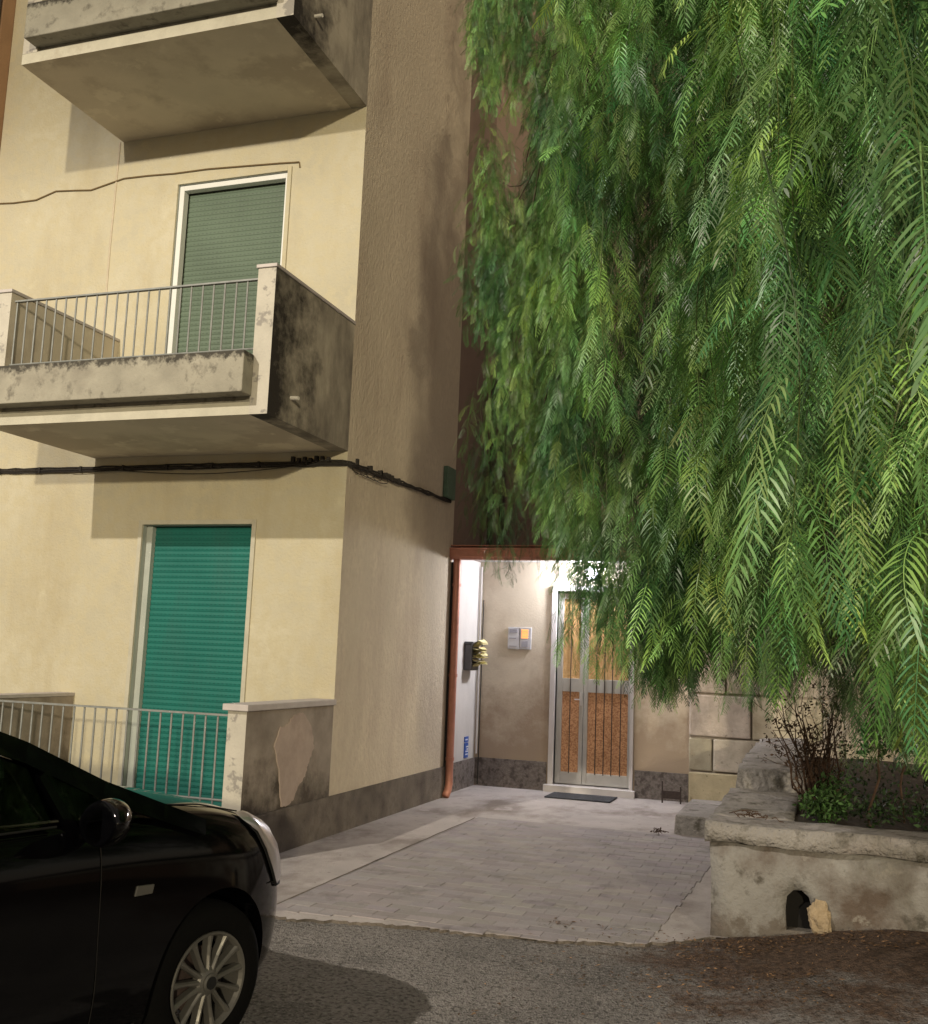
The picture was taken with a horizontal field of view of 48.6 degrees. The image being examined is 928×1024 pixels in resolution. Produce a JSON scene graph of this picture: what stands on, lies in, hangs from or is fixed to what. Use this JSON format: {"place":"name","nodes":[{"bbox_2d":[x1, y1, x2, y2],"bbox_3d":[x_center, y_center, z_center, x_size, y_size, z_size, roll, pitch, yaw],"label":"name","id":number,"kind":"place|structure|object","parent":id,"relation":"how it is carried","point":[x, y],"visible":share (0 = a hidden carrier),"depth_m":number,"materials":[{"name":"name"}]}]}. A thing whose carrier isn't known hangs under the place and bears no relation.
{"place":"outdoors","nodes":[
{"label":"outdoors","id":0,"kind":"place"},
{"bbox_2d":[276,817,709,943],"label":"paving","id":1,"kind":"structure","parent":0,"point":[514,878],"depth_m":7.24,"materials":[{"name":"grey stone"}]},
{"bbox_2d":[650,827,666,832],"bbox_3d":[1.815,2.959,9.551,0.158,0.069,0.085,-3,-9,33],"label":"debris clump","id":2,"kind":"object","parent":1,"relation":"on","point":[658,830],"visible":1,"depth_m":9.56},
{"bbox_2d":[275,785,727,946],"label":"driveway","id":3,"kind":"structure","parent":0,"point":[306,867],"depth_m":9.05,"materials":[{"name":"concrete"}]},
{"bbox_2d":[277,818,473,903],"bbox_3d":[-0.566,2.711,8.168,0.027,0.001,4.200,0,-8,19],"label":"driveway joint","id":4,"kind":"object","parent":3,"relation":"on","point":[368,863],"visible":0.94,"depth_m":7.67,"materials":[{"name":"grey concrete"}]},
{"bbox_2d":[544,792,616,802],"bbox_3d":[1.354,3.297,11.890,0.760,0.014,0.470,0,-8,19],"label":"doormat","id":5,"kind":"object","parent":3,"relation":"on","point":[583,797],"visible":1,"depth_m":11.83,"materials":[{"name":"grey rubber"}]},
{"bbox_2d":[661,781,681,803],"bbox_3d":[2.351,3.179,11.656,0.220,0.240,0.024,0,-8,19],"label":"boot scraper","id":6,"kind":"object","parent":3,"relation":"on","point":[671,795],"visible":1,"depth_m":11.65,"materials":[{"name":"metal"}]},
{"bbox_2d":[674,799,720,836],"bbox_3d":[2.536,3.041,10.202,0.726,0.205,1.416,0,-8,19],"label":"stone step","id":7,"kind":"object","parent":3,"relation":"on","point":[691,816],"visible":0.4,"depth_m":9.65,"materials":[{"name":"grey stone"}]},
{"bbox_2d":[175,919,927,1023],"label":"road","id":8,"kind":"structure","parent":0,"point":[317,973],"depth_m":5.09,"materials":[{"name":"grey asphalt"}]},
{"bbox_2d":[0,0,15,149],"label":"neighbouring building","id":9,"kind":"structure","parent":8,"relation":"on","point":[7,12],"depth_m":11.26,"materials":[{"name":"paint"}]},
{"bbox_2d":[0,732,280,1023],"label":"parked car","id":10,"kind":"object","parent":8,"relation":"on","point":[119,904],"visible":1,"depth_m":3.64,"materials":[{"name":"black paint"}]},
{"bbox_2d":[0,0,474,852],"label":"apartment building","id":11,"kind":"structure","parent":8,"relation":"on","point":[266,646],"depth_m":9.78,"materials":[{"name":"beige paint"}]},
{"bbox_2d":[0,161,299,203],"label":"thin wire","id":12,"kind":"object","parent":11,"relation":"attached to","point":[152,175],"visible":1,"depth_m":10.44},
{"bbox_2d":[117,519,256,806],"bbox_3d":[-2.548,1.392,9.572,1.280,2.645,0.146,0,-8,19],"label":"window","id":13,"kind":"structure","parent":11,"relation":"in","point":[194,627],"depth_m":9.65,"materials":[{"name":"paint"}]},
{"bbox_2d":[0,456,451,502],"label":"cable bundle","id":14,"kind":"object","parent":11,"relation":"attached to","point":[322,461],"visible":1,"depth_m":9.82,"materials":[{"name":"rubber"}]},
{"bbox_2d":[161,166,291,353],"bbox_3d":[-2.313,-1.984,10.005,1.320,2.705,0.143,0,-8,19],"label":"window","id":15,"kind":"structure","parent":11,"relation":"in","point":[230,233],"depth_m":10.15,"materials":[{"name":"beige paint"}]},
{"bbox_2d":[443,466,455,500],"bbox_3d":[-0.165,-0.328,11.769,0.058,0.360,0.270,0,-8,19],"label":"junction box","id":16,"kind":"object","parent":11,"relation":"attached to","point":[449,483],"visible":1,"depth_m":11.68,"materials":[{"name":"green plastic"}]},
{"bbox_2d":[442,0,915,801],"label":"entrance building","id":17,"kind":"structure","parent":8,"relation":"on","point":[534,718],"depth_m":12.64,"materials":[{"name":"paint"}]},
{"bbox_2d":[463,736,468,757],"bbox_3d":[0.027,2.858,12.504,0.014,0.250,0.140,0,-8,19],"label":"wall sign","id":18,"kind":"object","parent":17,"relation":"attached to","point":[466,738],"visible":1,"depth_m":12.49,"materials":[{"name":"blue ceramic"}]},
{"bbox_2d":[464,641,478,669],"bbox_3d":[0.099,1.763,12.580,0.118,0.345,0.315,0,-8,19],"label":"mailbox","id":19,"kind":"object","parent":17,"relation":"attached to","point":[469,651],"visible":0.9,"depth_m":12.46,"materials":[{"name":"grey plastic"}]},
{"bbox_2d":[473,639,488,665],"bbox_3d":[0.209,1.718,12.553,0.138,0.334,0.300,0,-8,19],"label":"paper bundle","id":20,"kind":"object","parent":19,"relation":"in","point":[478,643],"visible":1,"depth_m":12.52,"materials":[{"name":"beige paper"}]},
{"bbox_2d":[508,627,531,649],"bbox_3d":[0.693,1.573,12.809,0.300,0.270,0.026,0,-8,19],"label":"intercom","id":21,"kind":"object","parent":17,"relation":"attached to","point":[523,633],"visible":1,"depth_m":12.80,"materials":[{"name":"silver metal"}]},
{"bbox_2d":[543,585,634,798],"bbox_3d":[1.546,2.162,12.446,1.100,2.530,0.210,0,-8,19],"label":"door","id":22,"kind":"structure","parent":17,"relation":"in","point":[594,731],"depth_m":12.45,"materials":[{"name":"brown wood"}]},
{"bbox_2d":[442,917,927,1023],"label":"leaf litter","id":23,"kind":"object","parent":8,"relation":"on","point":[772,976],"visible":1,"depth_m":5.38,"materials":[{"name":"plant"}]},
{"bbox_2d":[689,566,926,801],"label":"stone block wall","id":24,"kind":"structure","parent":8,"relation":"on","point":[718,751],"depth_m":11.75,"materials":[{"name":"beige stone"}]},
{"bbox_2d":[704,738,927,937],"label":"planter","id":25,"kind":"object","parent":8,"relation":"on","point":[770,876],"visible":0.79,"depth_m":6.02,"materials":[{"name":"concrete"}]},
{"bbox_2d":[446,0,927,779],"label":"pepper tree","id":26,"kind":"object","parent":25,"relation":"in","point":[772,220],"visible":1,"depth_m":3.88,"materials":[{"name":"green plant"}]},
{"bbox_2d":[729,810,783,822],"bbox_3d":[1.784,1.853,6.287,0.330,0.050,0.122,0,-8,19],"label":"dry twig","id":27,"kind":"object","parent":25,"relation":"on","point":[751,814],"visible":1,"depth_m":6.31,"materials":[{"name":"brown wood"}]},
{"bbox_2d":[747,669,851,813],"bbox_3d":[2.316,1.557,7.107,0.707,1.048,0.798,0,-8,19],"label":"dry twiggy shrub","id":28,"kind":"object","parent":25,"relation":"on","point":[804,765],"visible":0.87,"depth_m":6.97,"materials":[{"name":"brown plant"}]},
{"bbox_2d":[792,770,856,824],"bbox_3d":[2.377,1.848,6.659,0.351,0.335,0.577,-5,-10,40],"label":"leafy shrub","id":29,"kind":"object","parent":25,"relation":"in","point":[829,800],"visible":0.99,"depth_m":6.56,"materials":[{"name":"green plant"}]},
{"bbox_2d":[856,723,891,825],"bbox_3d":[2.612,1.664,6.547,0.217,0.722,0.275,0,-8,19],"label":"young plant","id":30,"kind":"object","parent":25,"relation":"in","point":[878,780],"visible":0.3,"depth_m":6.53,"materials":[{"name":"brown plant"}]},
{"bbox_2d":[834,737,927,830],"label":"ground cover","id":31,"kind":"object","parent":25,"relation":"in","point":[887,801],"visible":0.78,"depth_m":6.82,"materials":[{"name":"green plant"}]},
{"bbox_2d":[886,728,919,822],"bbox_3d":[2.970,1.723,6.944,0.231,0.735,0.245,0,-8,19],"label":"young plant","id":32,"kind":"object","parent":25,"relation":"in","point":[900,784],"visible":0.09,"depth_m":6.95,"materials":[{"name":"brown plant"}]},
{"bbox_2d":[807,899,831,933],"bbox_3d":[2.035,2.335,5.895,0.135,0.226,0.074,0,-8,19],"label":"broken stone","id":33,"kind":"object","parent":8,"relation":"on","point":[819,916],"visible":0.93,"depth_m":5.88,"materials":[{"name":"beige stone"}]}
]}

